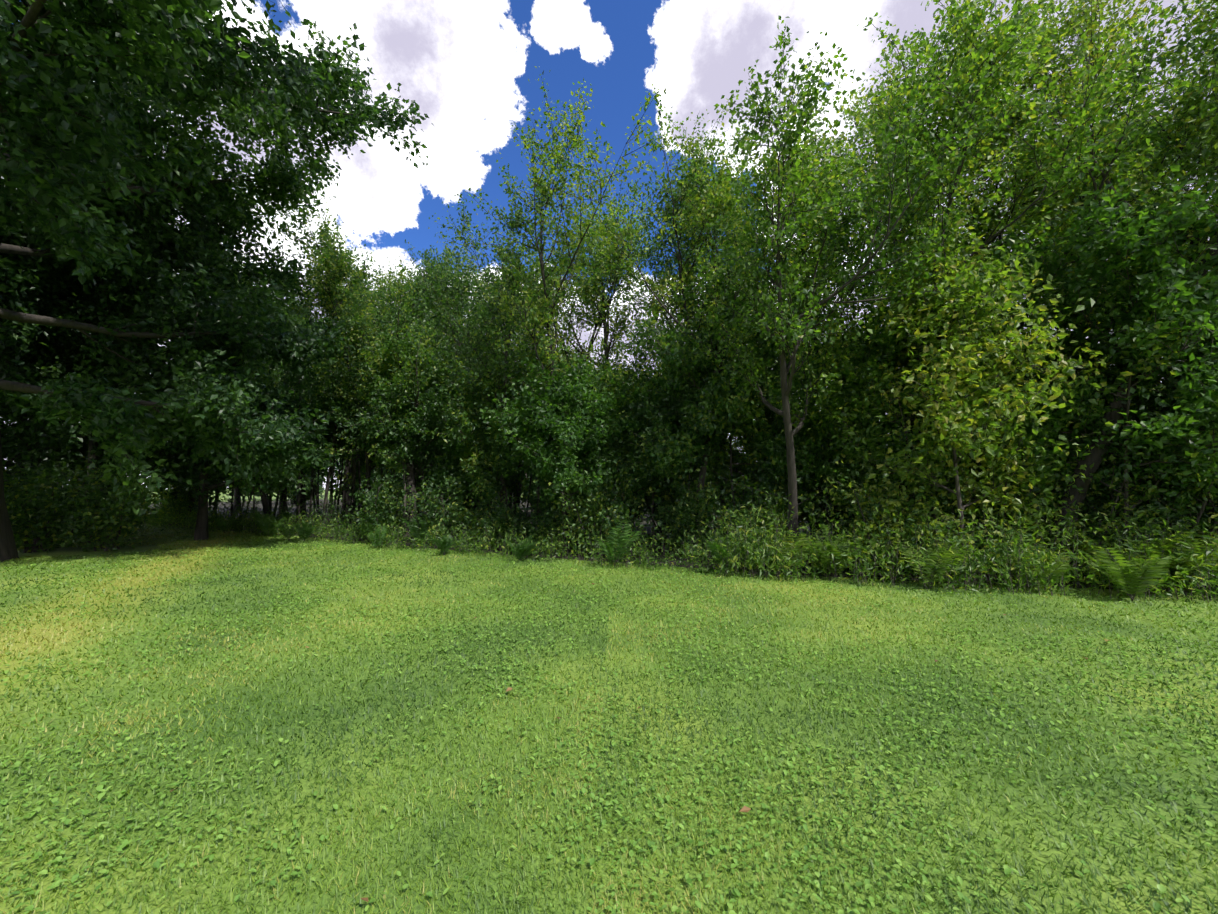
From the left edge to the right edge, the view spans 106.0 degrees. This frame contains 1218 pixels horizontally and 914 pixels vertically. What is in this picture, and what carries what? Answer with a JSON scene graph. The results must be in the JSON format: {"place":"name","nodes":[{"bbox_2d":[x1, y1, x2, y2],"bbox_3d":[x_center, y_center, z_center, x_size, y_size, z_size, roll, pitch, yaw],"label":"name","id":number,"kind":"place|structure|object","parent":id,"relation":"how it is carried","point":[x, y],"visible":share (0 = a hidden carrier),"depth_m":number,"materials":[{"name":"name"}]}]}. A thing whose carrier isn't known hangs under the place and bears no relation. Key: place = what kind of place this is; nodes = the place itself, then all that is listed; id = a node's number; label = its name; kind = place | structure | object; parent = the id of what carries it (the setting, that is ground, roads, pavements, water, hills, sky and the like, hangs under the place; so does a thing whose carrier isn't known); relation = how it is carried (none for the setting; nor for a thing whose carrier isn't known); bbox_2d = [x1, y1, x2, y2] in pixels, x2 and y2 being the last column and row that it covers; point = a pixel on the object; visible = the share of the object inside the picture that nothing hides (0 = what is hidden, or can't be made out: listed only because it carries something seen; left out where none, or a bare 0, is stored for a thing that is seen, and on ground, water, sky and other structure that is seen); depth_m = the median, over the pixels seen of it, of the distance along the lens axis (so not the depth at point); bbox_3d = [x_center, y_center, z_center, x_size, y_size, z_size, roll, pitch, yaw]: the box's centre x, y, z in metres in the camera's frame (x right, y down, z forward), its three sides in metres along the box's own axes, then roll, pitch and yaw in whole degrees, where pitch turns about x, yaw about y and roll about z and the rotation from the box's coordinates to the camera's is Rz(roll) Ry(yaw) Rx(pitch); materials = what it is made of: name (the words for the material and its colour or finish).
{"place":"outdoors","nodes":[
{"label":"outdoors","id":0,"kind":"place"},
{"bbox_2d":[508,330,601,499],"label":"tree sapling","id":1,"kind":"object","parent":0,"point":[533,362],"visible":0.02,"depth_m":14.09,"materials":[{"name":"green plant"}]},
{"bbox_2d":[0,489,1217,913],"bbox_3d":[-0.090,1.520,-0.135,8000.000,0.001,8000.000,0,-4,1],"label":"ground","id":2,"kind":"structure","parent":0,"point":[1118,823],"depth_m":2.85,"materials":[{"name":"green plant"}]},
{"bbox_2d":[3,462,66,504],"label":"shrub","id":3,"kind":"object","parent":2,"relation":"on","point":[15,473],"visible":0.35,"depth_m":11.26,"materials":[{"name":"green plant"}]},
{"bbox_2d":[3,452,117,552],"bbox_3d":[-13.933,1.166,11.347,2.823,2.602,2.763,2,-5,-31],"label":"shrub","id":4,"kind":"object","parent":2,"relation":"on","point":[32,529],"visible":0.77,"depth_m":10.99,"materials":[{"name":"green plant"}]},
{"bbox_2d":[0,275,151,537],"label":"tree","id":5,"kind":"object","parent":2,"relation":"on","point":[102,380],"depth_m":13.78,"materials":[{"name":"green plant"}]},
{"bbox_2d":[0,127,170,489],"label":"tree","id":6,"kind":"object","parent":2,"relation":"on","point":[46,440],"visible":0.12,"depth_m":12.35,"materials":[{"name":"green plant"}]},
{"bbox_2d":[28,460,170,551],"bbox_3d":[-12.541,1.291,11.608,2.916,2.460,2.633,0,-4,1],"label":"shrub","id":7,"kind":"object","parent":2,"relation":"on","point":[108,523],"visible":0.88,"depth_m":11.18,"materials":[{"name":"green plant"}]},
{"bbox_2d":[13,322,199,532],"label":"tree","id":8,"kind":"object","parent":2,"relation":"on","point":[79,443],"depth_m":14.79,"materials":[{"name":"green plant"}]},
{"bbox_2d":[0,137,241,543],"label":"tree","id":9,"kind":"object","parent":2,"relation":"on","point":[91,308],"visible":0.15,"depth_m":12.57,"materials":[{"name":"green plant"}]},
{"bbox_2d":[20,129,339,540],"bbox_3d":[-12.497,-3.729,14.110,6.799,12.463,7.272,0,-4,1],"label":"tree","id":10,"kind":"object","parent":2,"relation":"on","point":[284,282],"visible":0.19,"depth_m":13.90,"materials":[{"name":"green plant"}]},
{"bbox_2d":[0,0,433,561],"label":"oak tree","id":11,"kind":"object","parent":2,"relation":"on","point":[134,60],"visible":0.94,"depth_m":10.66,"materials":[{"name":"green plant"}]},
{"bbox_2d":[216,508,797,573],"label":"ferns","id":12,"kind":"object","parent":2,"relation":"on","point":[444,544],"visible":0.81,"depth_m":10.45,"materials":[{"name":"green plant"}]},
{"bbox_2d":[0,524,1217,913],"bbox_3d":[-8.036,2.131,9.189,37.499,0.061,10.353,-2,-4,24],"label":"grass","id":13,"kind":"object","parent":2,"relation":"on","point":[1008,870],"visible":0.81,"depth_m":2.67,"materials":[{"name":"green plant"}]},
{"bbox_2d":[768,529,1217,600],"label":"ferns","id":14,"kind":"object","parent":2,"relation":"on","point":[1150,570],"visible":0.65,"depth_m":6.74,"materials":[{"name":"green plant"}]},
{"bbox_2d":[2,0,1217,488],"label":"sky","id":15,"kind":"structure","parent":0,"point":[468,65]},
{"bbox_2d":[148,499,1217,592],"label":"forest floor","id":16,"kind":"structure","parent":0,"point":[664,555],"depth_m":11.04,"materials":[{"name":"green plant"}]},
{"bbox_2d":[144,439,223,510],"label":"bush","id":17,"kind":"object","parent":16,"relation":"on","point":[163,464],"visible":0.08,"depth_m":19.26,"materials":[{"name":"green plant"}]},
{"bbox_2d":[154,476,214,522],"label":"shrub","id":18,"kind":"object","parent":16,"relation":"on","point":[174,507],"visible":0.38,"depth_m":19.52,"materials":[{"name":"green plant"}]},
{"bbox_2d":[166,320,295,522],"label":"tree","id":19,"kind":"object","parent":16,"relation":"on","point":[193,499],"depth_m":19.48,"materials":[{"name":"green plant"}]},
{"bbox_2d":[169,224,322,516],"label":"tree","id":20,"kind":"object","parent":16,"relation":"on","point":[265,504],"visible":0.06,"depth_m":18.22,"materials":[{"name":"green plant"}]},
{"bbox_2d":[230,361,284,515],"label":"tree sapling","id":21,"kind":"object","parent":16,"relation":"on","point":[270,375],"visible":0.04,"depth_m":19.14,"materials":[{"name":"green plant"}]},
{"bbox_2d":[248,286,335,522],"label":"tree","id":22,"kind":"object","parent":16,"relation":"on","point":[301,472],"visible":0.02,"depth_m":22.25,"materials":[{"name":"green plant"}]},
{"bbox_2d":[274,360,326,512],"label":"tree","id":23,"kind":"object","parent":16,"relation":"on","point":[293,496],"visible":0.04,"depth_m":29.48,"materials":[{"name":"green plant"}]},
{"bbox_2d":[272,297,338,514],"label":"tree","id":24,"kind":"object","parent":16,"relation":"on","point":[282,496],"depth_m":26.04,"materials":[{"name":"green plant"}]},
{"bbox_2d":[290,470,326,503],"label":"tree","id":25,"kind":"object","parent":16,"relation":"on","point":[308,491],"visible":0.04,"depth_m":43.45,"materials":[{"name":"green plant"}]},
{"bbox_2d":[269,397,362,518],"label":"tree sapling","id":26,"kind":"object","parent":16,"relation":"on","point":[330,436],"visible":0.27,"depth_m":18.14,"materials":[{"name":"green plant"}]},
{"bbox_2d":[287,275,390,516],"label":"tree","id":27,"kind":"object","parent":16,"relation":"on","point":[347,476],"visible":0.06,"depth_m":23.50,"materials":[{"name":"green plant"}]},
{"bbox_2d":[266,194,414,531],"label":"tree","id":28,"kind":"object","parent":16,"relation":"on","point":[335,264],"visible":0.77,"depth_m":16.31,"materials":[{"name":"green plant"}]},
{"bbox_2d":[299,350,384,509],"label":"tree sapling","id":29,"kind":"object","parent":16,"relation":"on","point":[323,404],"visible":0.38,"depth_m":16.68,"materials":[{"name":"green plant"}]},
{"bbox_2d":[321,321,390,501],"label":"tree","id":30,"kind":"object","parent":16,"relation":"on","point":[357,480],"depth_m":26.29,"materials":[{"name":"green plant"}]},
{"bbox_2d":[317,458,398,503],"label":"shrub","id":31,"kind":"object","parent":16,"relation":"on","point":[371,478],"visible":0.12,"depth_m":31.87,"materials":[{"name":"green plant"}]},
{"bbox_2d":[343,470,425,541],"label":"shrub","id":32,"kind":"object","parent":16,"relation":"on","point":[389,505],"visible":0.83,"depth_m":13.10,"materials":[{"name":"green plant"}]},
{"bbox_2d":[306,231,481,519],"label":"tree","id":33,"kind":"object","parent":16,"relation":"on","point":[428,302],"visible":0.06,"depth_m":18.55,"materials":[{"name":"green plant"}]},
{"bbox_2d":[338,356,484,539],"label":"tree sapling","id":34,"kind":"object","parent":16,"relation":"on","point":[393,398],"visible":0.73,"depth_m":13.15,"materials":[{"name":"green plant"}]},
{"bbox_2d":[349,260,479,540],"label":"tree","id":35,"kind":"object","parent":16,"relation":"on","point":[397,319],"visible":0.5,"depth_m":13.74,"materials":[{"name":"green plant"}]},
{"bbox_2d":[357,319,474,528],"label":"tree sapling","id":36,"kind":"object","parent":16,"relation":"on","point":[393,350],"visible":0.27,"depth_m":13.39,"materials":[{"name":"green plant"}]},
{"bbox_2d":[369,272,476,518],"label":"tree","id":37,"kind":"object","parent":16,"relation":"on","point":[433,347],"visible":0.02,"depth_m":20.54,"materials":[{"name":"green plant"}]},
{"bbox_2d":[214,332,636,541],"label":"tree trunks","id":38,"kind":"object","parent":16,"relation":"on","point":[331,473],"visible":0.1,"depth_m":18.08,"materials":[{"name":"brown plant"}]},
{"bbox_2d":[387,235,496,502],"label":"tree","id":39,"kind":"object","parent":16,"relation":"on","point":[454,299],"visible":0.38,"depth_m":15.87,"materials":[{"name":"green plant"}]},
{"bbox_2d":[399,467,511,544],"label":"shrub","id":40,"kind":"object","parent":16,"relation":"on","point":[442,511],"visible":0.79,"depth_m":12.44,"materials":[{"name":"green plant"}]},
{"bbox_2d":[116,505,800,578],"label":"herbs","id":41,"kind":"object","parent":16,"relation":"on","point":[244,524],"visible":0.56,"depth_m":10.98,"materials":[{"name":"green plant"}]},
{"bbox_2d":[427,444,517,527],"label":"shrub","id":42,"kind":"object","parent":16,"relation":"on","point":[468,502],"visible":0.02,"depth_m":17.02,"materials":[{"name":"green plant"}]},
{"bbox_2d":[422,353,532,509],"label":"tree sapling","id":43,"kind":"object","parent":16,"relation":"on","point":[473,431],"visible":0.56,"depth_m":12.60,"materials":[{"name":"green plant"}]},
{"bbox_2d":[426,360,532,538],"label":"tree sapling","id":44,"kind":"object","parent":16,"relation":"on","point":[464,475],"visible":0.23,"depth_m":13.32,"materials":[{"name":"green plant"}]},
{"bbox_2d":[414,194,549,519],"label":"tree","id":45,"kind":"object","parent":16,"relation":"on","point":[503,372],"visible":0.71,"depth_m":12.84,"materials":[{"name":"green plant"}]},
{"bbox_2d":[437,257,528,517],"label":"tree","id":46,"kind":"object","parent":16,"relation":"on","point":[473,290],"visible":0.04,"depth_m":21.62,"materials":[{"name":"green plant"}]},
{"bbox_2d":[451,308,516,531],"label":"tree","id":47,"kind":"object","parent":16,"relation":"on","point":[478,374],"visible":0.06,"depth_m":17.20,"materials":[{"name":"green plant"}]},
{"bbox_2d":[456,486,534,547],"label":"shrub","id":48,"kind":"object","parent":16,"relation":"on","point":[503,517],"visible":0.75,"depth_m":11.95,"materials":[{"name":"green plant"}]},
{"bbox_2d":[459,241,588,535],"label":"tree","id":49,"kind":"object","parent":16,"relation":"on","point":[520,464],"visible":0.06,"depth_m":15.56,"materials":[{"name":"green plant"}]},
{"bbox_2d":[508,492,598,552],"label":"shrub","id":50,"kind":"object","parent":16,"relation":"on","point":[545,519],"visible":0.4,"depth_m":11.40,"materials":[{"name":"green plant"}]},
{"bbox_2d":[479,354,646,551],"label":"tree sapling","id":51,"kind":"object","parent":16,"relation":"on","point":[563,414],"visible":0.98,"depth_m":10.37,"materials":[{"name":"green plant"}]},
{"bbox_2d":[458,66,676,551],"bbox_3d":[-0.799,-3.190,11.092,5.285,10.967,4.119,-1,-4,17],"label":"tree","id":52,"kind":"object","parent":16,"relation":"on","point":[568,264],"visible":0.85,"depth_m":10.71,"materials":[{"name":"green plant"}]},
{"bbox_2d":[516,359,630,542],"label":"tree sapling","id":53,"kind":"object","parent":16,"relation":"on","point":[548,485],"depth_m":12.99,"materials":[{"name":"green plant"}]},
{"bbox_2d":[492,159,664,518],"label":"tree","id":54,"kind":"object","parent":16,"relation":"on","point":[590,348],"visible":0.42,"depth_m":13.57,"materials":[{"name":"green plant"}]},
{"bbox_2d":[520,200,660,544],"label":"tree","id":55,"kind":"object","parent":16,"relation":"on","point":[589,298],"visible":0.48,"depth_m":13.30,"materials":[{"name":"green plant"}]},
{"bbox_2d":[525,460,669,559],"bbox_3d":[-0.136,1.196,10.376,2.886,2.207,2.642,-2,-5,29],"label":"shrub","id":56,"kind":"object","parent":16,"relation":"on","point":[614,510],"visible":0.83,"depth_m":10.29,"materials":[{"name":"green plant"}]},
{"bbox_2d":[554,346,686,547],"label":"tree sapling","id":57,"kind":"object","parent":16,"relation":"on","point":[608,375],"visible":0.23,"depth_m":11.19,"materials":[{"name":"green plant"}]},
{"bbox_2d":[614,443,698,532],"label":"shrub","id":58,"kind":"object","parent":16,"relation":"on","point":[650,516],"visible":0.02,"depth_m":15.63,"materials":[{"name":"green plant"}]},
{"bbox_2d":[600,353,728,549],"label":"tree sapling","id":59,"kind":"object","parent":16,"relation":"on","point":[638,409],"visible":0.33,"depth_m":11.09,"materials":[{"name":"green plant"}]},
{"bbox_2d":[610,201,718,495],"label":"tree","id":60,"kind":"object","parent":16,"relation":"on","point":[639,304],"visible":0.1,"depth_m":13.39,"materials":[{"name":"green plant"}]},
{"bbox_2d":[633,468,716,530],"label":"shrub","id":61,"kind":"object","parent":16,"relation":"on","point":[648,503],"depth_m":14.10,"materials":[{"name":"green plant"}]},
{"bbox_2d":[601,313,756,506],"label":"tree sapling","id":62,"kind":"object","parent":16,"relation":"on","point":[661,453],"visible":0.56,"depth_m":10.33,"materials":[{"name":"green plant"}]},
{"bbox_2d":[579,112,790,553],"bbox_3d":[2.294,-3.041,11.035,4.228,10.712,5.001,-3,-5,35],"label":"tree","id":63,"kind":"object","parent":16,"relation":"on","point":[726,205],"visible":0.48,"depth_m":10.90,"materials":[{"name":"green plant"}]},
{"bbox_2d":[156,484,1217,576],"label":"herbs","id":64,"kind":"object","parent":16,"relation":"on","point":[327,514],"visible":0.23,"depth_m":13.03,"materials":[{"name":"green plant"}]},
{"bbox_2d":[638,458,748,563],"bbox_3d":[1.890,1.260,10.264,2.911,2.560,2.178,-3,-5,37],"label":"shrub","id":65,"kind":"object","parent":16,"relation":"on","point":[683,524],"visible":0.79,"depth_m":10.10,"materials":[{"name":"green plant"}]},
{"bbox_2d":[616,87,802,545],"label":"tree","id":66,"kind":"object","parent":16,"relation":"on","point":[675,197],"visible":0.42,"depth_m":11.43,"materials":[{"name":"green plant"}]},
{"bbox_2d":[633,155,811,509],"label":"tree","id":67,"kind":"object","parent":16,"relation":"on","point":[666,188],"visible":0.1,"depth_m":13.34,"materials":[{"name":"green plant"}]},
{"bbox_2d":[619,268,830,511],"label":"tree sapling","id":68,"kind":"object","parent":16,"relation":"on","point":[663,348],"visible":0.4,"depth_m":10.28,"materials":[{"name":"green plant"}]},
{"bbox_2d":[670,340,845,535],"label":"tree sapling","id":69,"kind":"object","parent":16,"relation":"on","point":[747,445],"visible":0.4,"depth_m":10.49,"materials":[{"name":"green plant"}]},
{"bbox_2d":[712,472,809,560],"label":"shrub","id":70,"kind":"object","parent":16,"relation":"on","point":[764,511],"visible":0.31,"depth_m":9.35,"materials":[{"name":"green plant"}]},
{"bbox_2d":[757,84,882,544],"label":"tree","id":71,"kind":"object","parent":16,"relation":"on","point":[845,224],"visible":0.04,"depth_m":11.36,"materials":[{"name":"green plant"}]},
{"bbox_2d":[739,311,909,539],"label":"tree sapling","id":72,"kind":"object","parent":16,"relation":"on","point":[816,470],"visible":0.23,"depth_m":9.85,"materials":[{"name":"green plant"}]},
{"bbox_2d":[761,415,906,539],"bbox_3d":[6.126,0.364,12.279,4.766,4.086,3.950,1,-4,-9],"label":"shrub","id":73,"kind":"object","parent":16,"relation":"on","point":[842,514],"depth_m":11.71,"materials":[{"name":"green plant"}]},
{"bbox_2d":[687,16,1003,568],"bbox_3d":[3.816,-2.431,8.603,4.555,9.126,5.367,0,-4,1],"label":"tree","id":74,"kind":"object","parent":16,"relation":"on","point":[811,201],"visible":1,"depth_m":7.73,"materials":[{"name":"green plant"}]},
{"bbox_2d":[752,98,1012,542],"bbox_3d":[5.807,-3.252,10.974,5.088,11.077,5.043,1,-4,-18],"label":"tree","id":75,"kind":"object","parent":16,"relation":"on","point":[840,249],"visible":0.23,"depth_m":10.22,"materials":[{"name":"green plant"}]},
{"bbox_2d":[757,83,1029,531],"bbox_3d":[6.858,-4.170,11.144,6.695,12.968,3.995,2,-4,-24],"label":"tree","id":76,"kind":"object","parent":16,"relation":"on","point":[860,124],"visible":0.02,"depth_m":11.51,"materials":[{"name":"green plant"}]},
{"bbox_2d":[811,459,1016,575],"bbox_3d":[4.953,1.212,8.269,2.805,2.424,2.550,0,-4,1],"label":"shrub","id":77,"kind":"object","parent":16,"relation":"on","point":[888,497],"visible":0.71,"depth_m":7.97,"materials":[{"name":"green plant"}]},
{"bbox_2d":[792,288,1051,533],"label":"tree sapling","id":78,"kind":"object","parent":16,"relation":"on","point":[859,407],"visible":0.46,"depth_m":8.71,"materials":[{"name":"green plant"}]},
{"bbox_2d":[833,311,1048,569],"bbox_3d":[5.865,-0.299,8.764,3.254,4.901,3.272,-1,-4,9],"label":"shrub","id":79,"kind":"object","parent":16,"relation":"on","point":[908,439],"visible":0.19,"depth_m":8.26,"materials":[{"name":"green plant"}]},
{"bbox_2d":[700,492,1217,602],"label":"herbs","id":80,"kind":"object","parent":16,"relation":"on","point":[1006,571],"visible":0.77,"depth_m":7.17,"materials":[{"name":"green plant"}]},
{"bbox_2d":[842,230,1102,515],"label":"tree sapling","id":81,"kind":"object","parent":16,"relation":"on","point":[1030,257],"visible":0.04,"depth_m":8.37,"materials":[{"name":"green plant"}]},
{"bbox_2d":[801,0,1203,515],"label":"tree","id":82,"kind":"object","parent":16,"relation":"on","point":[971,47],"visible":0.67,"depth_m":7.49,"materials":[{"name":"green plant"}]},
{"bbox_2d":[863,217,1152,582],"bbox_3d":[5.845,-1.107,7.514,3.637,6.315,3.546,2,-4,-21],"label":"tree sapling","id":83,"kind":"object","parent":16,"relation":"on","point":[950,399],"visible":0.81,"depth_m":7.25,"materials":[{"name":"green plant"}]},
{"bbox_2d":[937,380,1114,574],"bbox_3d":[7.107,0.316,8.120,2.732,3.574,3.206,-1,-4,19],"label":"shrub","id":84,"kind":"object","parent":16,"relation":"on","point":[1026,491],"visible":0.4,"depth_m":7.75,"materials":[{"name":"green plant"}]},
{"bbox_2d":[838,0,1217,526],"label":"tree","id":85,"kind":"object","parent":16,"relation":"on","point":[881,100],"visible":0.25,"depth_m":8.95,"materials":[{"name":"green plant"}]},
{"bbox_2d":[915,323,1175,540],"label":"tree sapling","id":86,"kind":"object","parent":16,"relation":"on","point":[1084,360],"visible":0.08,"depth_m":8.33,"materials":[{"name":"green plant"}]},
{"bbox_2d":[917,43,1178,541],"bbox_3d":[9.502,-3.505,11.312,4.685,11.639,6.370,0,-4,1],"label":"tree","id":87,"kind":"object","parent":16,"relation":"on","point":[999,237],"visible":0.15,"depth_m":10.15,"materials":[{"name":"green plant"}]},
{"bbox_2d":[936,0,1217,504],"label":"tree","id":88,"kind":"object","parent":16,"relation":"on","point":[1074,24],"visible":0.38,"depth_m":8.61,"materials":[{"name":"green plant"}]},
{"bbox_2d":[993,86,1190,536],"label":"tree","id":89,"kind":"object","parent":16,"relation":"on","point":[1104,187],"visible":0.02,"depth_m":13.36,"materials":[{"name":"green plant"}]},
{"bbox_2d":[970,162,1217,550],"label":"tree sapling","id":90,"kind":"object","parent":16,"relation":"on","point":[1170,294],"visible":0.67,"depth_m":7.12,"materials":[{"name":"green plant"}]},
{"bbox_2d":[986,0,1217,577],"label":"tree","id":91,"kind":"object","parent":16,"relation":"on","point":[1097,453],"visible":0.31,"depth_m":7.83,"materials":[{"name":"green plant"}]},
{"bbox_2d":[997,439,1217,578],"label":"shrub","id":92,"kind":"object","parent":16,"relation":"on","point":[1107,507],"visible":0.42,"depth_m":7.61,"materials":[{"name":"green plant"}]},
{"bbox_2d":[1033,0,1217,306],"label":"tree","id":93,"kind":"object","parent":16,"relation":"on","point":[1188,13],"visible":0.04,"depth_m":9.93,"materials":[{"name":"green plant"}]},
{"bbox_2d":[1039,362,1217,583],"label":"shrub","id":94,"kind":"object","parent":16,"relation":"on","point":[1160,506],"visible":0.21,"depth_m":7.36,"materials":[{"name":"green plant"}]},
{"bbox_2d":[1084,266,1217,533],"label":"tree sapling","id":95,"kind":"object","parent":16,"relation":"on","point":[1137,361],"visible":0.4,"depth_m":7.04,"materials":[{"name":"green plant"}]},
{"bbox_2d":[1106,378,1217,550],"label":"shrub","id":96,"kind":"object","parent":16,"relation":"on","point":[1213,508],"visible":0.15,"depth_m":7.37,"materials":[{"name":"green plant"}]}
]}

